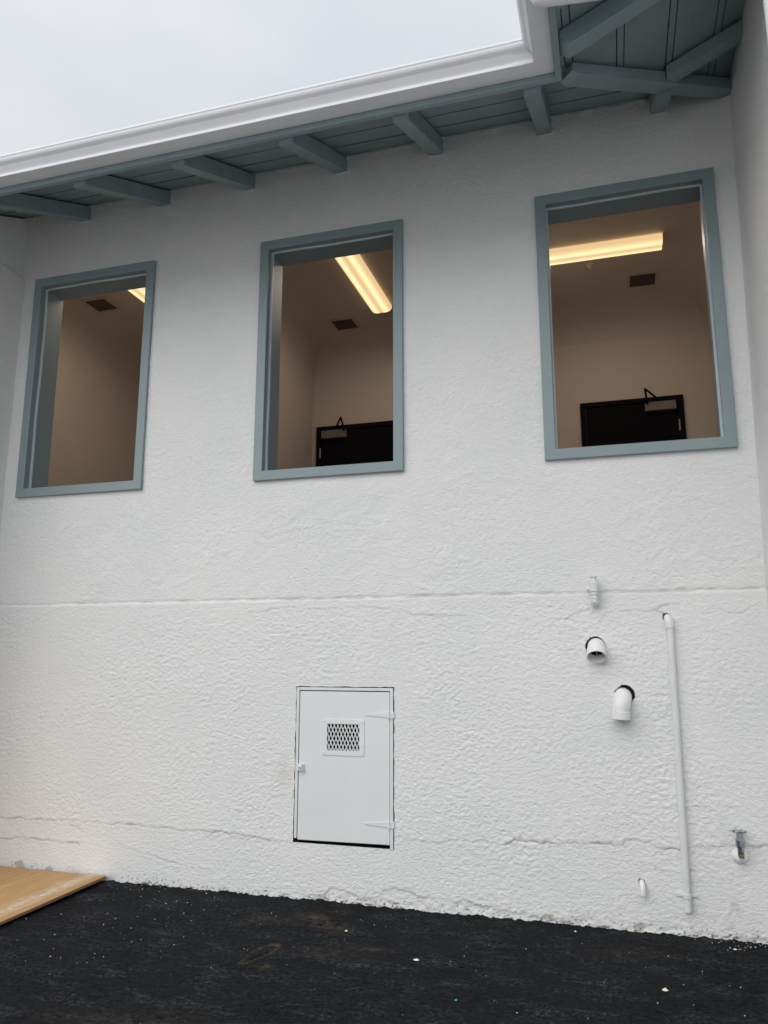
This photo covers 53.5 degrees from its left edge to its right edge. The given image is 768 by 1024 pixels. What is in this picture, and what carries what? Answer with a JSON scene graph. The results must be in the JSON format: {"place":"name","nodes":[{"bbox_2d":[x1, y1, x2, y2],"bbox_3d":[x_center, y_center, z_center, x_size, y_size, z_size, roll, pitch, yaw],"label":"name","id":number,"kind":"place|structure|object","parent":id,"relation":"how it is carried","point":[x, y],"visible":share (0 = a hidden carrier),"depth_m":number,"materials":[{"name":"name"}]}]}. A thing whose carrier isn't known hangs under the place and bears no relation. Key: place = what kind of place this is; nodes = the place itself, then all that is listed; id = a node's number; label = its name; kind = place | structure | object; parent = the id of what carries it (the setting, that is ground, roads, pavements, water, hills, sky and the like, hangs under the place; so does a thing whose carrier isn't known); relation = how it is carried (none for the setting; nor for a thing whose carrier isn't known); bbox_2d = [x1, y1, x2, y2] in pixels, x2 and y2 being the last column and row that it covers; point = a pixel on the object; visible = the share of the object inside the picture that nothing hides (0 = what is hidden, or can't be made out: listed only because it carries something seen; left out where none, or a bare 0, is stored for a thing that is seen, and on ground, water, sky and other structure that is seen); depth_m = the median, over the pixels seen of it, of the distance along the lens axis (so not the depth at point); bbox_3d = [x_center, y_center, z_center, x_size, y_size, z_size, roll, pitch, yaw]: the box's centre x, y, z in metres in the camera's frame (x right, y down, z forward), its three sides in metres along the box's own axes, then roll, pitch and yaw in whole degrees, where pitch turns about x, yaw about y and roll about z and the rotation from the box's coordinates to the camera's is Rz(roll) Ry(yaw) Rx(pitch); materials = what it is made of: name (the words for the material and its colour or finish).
{"place":"outdoors","nodes":[
{"label":"outdoors","id":0,"kind":"place"},
{"bbox_2d":[0,0,520,154],"label":"sky","id":1,"kind":"structure","parent":0,"point":[70,69],"materials":[{"name":"white"}]},
{"bbox_2d":[0,880,767,1023],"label":"asphalt ground","id":2,"kind":"structure","parent":0,"point":[499,970],"depth_m":3.89,"materials":[{"name":"black asphalt"}]},
{"bbox_2d":[0,866,105,924],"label":"plywood sheet","id":3,"kind":"object","parent":2,"relation":"on","point":[23,891],"visible":1,"depth_m":5.11,"materials":[{"name":"beige wood"}]},
{"bbox_2d":[0,0,767,943],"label":"stucco building","id":4,"kind":"structure","parent":2,"relation":"on","point":[294,596],"depth_m":5.29,"materials":[{"name":"white paint"}]},
{"bbox_2d":[15,260,155,497],"bbox_3d":[-2.401,-1.065,6.358,1.176,1.920,0.285,-3,-11,16],"label":"window","id":5,"kind":"structure","parent":4,"relation":"in","point":[50,293],"depth_m":6.41,"materials":[{"name":"teal paint"}]},
{"bbox_2d":[80,297,121,312],"bbox_3d":[-2.974,-2.178,8.021,0.296,0.011,0.296,-3,-11,16],"label":"ceiling vent","id":6,"kind":"object","parent":4,"relation":"attached to","point":[101,304],"visible":1,"depth_m":8.01,"materials":[{"name":"metal"}]},
{"bbox_2d":[128,288,144,302],"bbox_3d":[-2.471,-2.237,7.525,0.227,0.080,1.228,-3,-11,16],"label":"ceiling light","id":7,"kind":"object","parent":4,"relation":"attached to","point":[139,293],"depth_m":7.61,"materials":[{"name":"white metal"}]},
{"bbox_2d":[253,219,403,481],"bbox_3d":[-0.377,-1.177,5.767,1.149,1.920,0.285,-3,-11,16],"label":"window","id":8,"kind":"structure","parent":4,"relation":"in","point":[274,254],"depth_m":5.78,"materials":[{"name":"teal paint"}]},
{"bbox_2d":[329,317,359,330],"bbox_3d":[-0.436,-2.088,8.482,0.276,0.011,0.276,-3,-11,16],"label":"ceiling vent","id":9,"kind":"object","parent":4,"relation":"attached to","point":[344,324],"visible":1,"depth_m":8.47,"materials":[{"name":"metal"}]},
{"bbox_2d":[294,687,394,849],"bbox_3d":[-0.261,1.686,5.073,0.696,1.009,0.084,-3,-11,16],"label":"access door","id":10,"kind":"structure","parent":4,"relation":"in","point":[345,796],"depth_m":5.06,"materials":[{"name":"white paint"}]},
{"bbox_2d":[316,416,392,466],"bbox_3d":[-0.328,0.028,8.453,1.016,2.220,0.254,-3,-11,16],"label":"interior door","id":11,"kind":"structure","parent":4,"relation":"in","point":[371,442],"depth_m":8.72,"materials":[{"name":"black paint"}]},
{"bbox_2d":[335,254,391,313],"bbox_3d":[-0.196,-2.245,7.476,0.227,0.080,1.228,-3,-11,16],"label":"ceiling light","id":12,"kind":"object","parent":4,"relation":"attached to","point":[356,270],"visible":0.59,"depth_m":7.42,"materials":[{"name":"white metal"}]},
{"bbox_2d":[585,263,593,269],"bbox_3d":[1.944,-2.315,7.205,0.076,0.043,0.075,-3,-11,16],"label":"sprinkler head","id":13,"kind":"object","parent":4,"relation":"attached to","point":[589,265],"visible":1,"depth_m":7.20},
{"bbox_2d":[586,576,599,608],"bbox_3d":[1.311,0.506,4.786,0.077,0.198,0.115,-3,-11,16],"label":"wall valve","id":14,"kind":"object","parent":4,"relation":"attached to","point":[593,588],"depth_m":4.74,"materials":[{"name":"white paint"}]},
{"bbox_2d":[587,638,606,662],"bbox_3d":[1.319,0.860,4.729,0.117,0.154,0.231,-3,-11,16],"label":"drain elbow","id":15,"kind":"object","parent":4,"relation":"attached to","point":[596,646],"visible":1,"depth_m":4.68,"materials":[{"name":"white plastic"}]},
{"bbox_2d":[549,233,663,265],"bbox_3d":[1.877,-2.353,6.907,1.228,0.080,0.227,-3,-11,16],"label":"ceiling light","id":16,"kind":"object","parent":4,"relation":"attached to","point":[612,248],"visible":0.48,"depth_m":6.82,"materials":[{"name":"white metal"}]},
{"bbox_2d":[611,687,631,719],"bbox_3d":[1.443,1.164,4.638,0.129,0.184,0.222,-3,-11,16],"label":"drain elbow","id":17,"kind":"object","parent":4,"relation":"attached to","point":[622,700],"visible":1,"depth_m":4.55,"materials":[{"name":"white plastic"}]},
{"bbox_2d":[580,388,685,446],"bbox_3d":[2.531,-0.130,7.618,1.020,2.220,0.254,-3,-11,16],"label":"interior door","id":18,"kind":"structure","parent":4,"relation":"in","point":[647,419],"depth_m":7.87,"materials":[{"name":"black paint"}]},
{"bbox_2d":[534,167,737,460],"bbox_3d":[1.662,-1.289,5.172,1.171,1.920,0.285,-3,-11,16],"label":"window","id":19,"kind":"structure","parent":4,"relation":"in","point":[695,185],"depth_m":5.10,"materials":[{"name":"teal paint"}]},
{"bbox_2d":[627,271,657,288],"bbox_3d":[2.535,-2.278,7.482,0.276,0.011,0.276,-3,-11,16],"label":"ceiling vent","id":20,"kind":"object","parent":4,"relation":"attached to","point":[642,279],"visible":1,"depth_m":7.47,"materials":[{"name":"metal"}]},
{"bbox_2d":[639,878,645,895],"bbox_3d":[1.504,2.179,4.437,0.034,0.078,0.100,-3,-11,16],"label":"weep pipe","id":21,"kind":"object","parent":4,"relation":"attached to","point":[642,887],"visible":0.97,"depth_m":4.40,"materials":[{"name":"white plastic"}]},
{"bbox_2d":[663,614,697,912],"bbox_3d":[1.738,1.448,4.512,0.109,1.677,0.108,7,-13,-34],"label":"conduit","id":22,"kind":"object","parent":4,"relation":"attached to","point":[686,895],"visible":1,"depth_m":4.45,"materials":[{"name":"white metal"}]},
{"bbox_2d":[732,829,747,863],"bbox_3d":[2.004,1.888,4.288,0.088,0.192,0.100,-3,-11,16],"label":"hose tap","id":23,"kind":"object","parent":4,"relation":"attached to","point":[739,854],"visible":1,"depth_m":4.28,"materials":[{"name":"white metal"}]},
{"bbox_2d":[25,885,765,1023],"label":"grit","id":24,"kind":"object","parent":2,"relation":"on","point":[344,939],"visible":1,"depth_m":4.19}
]}

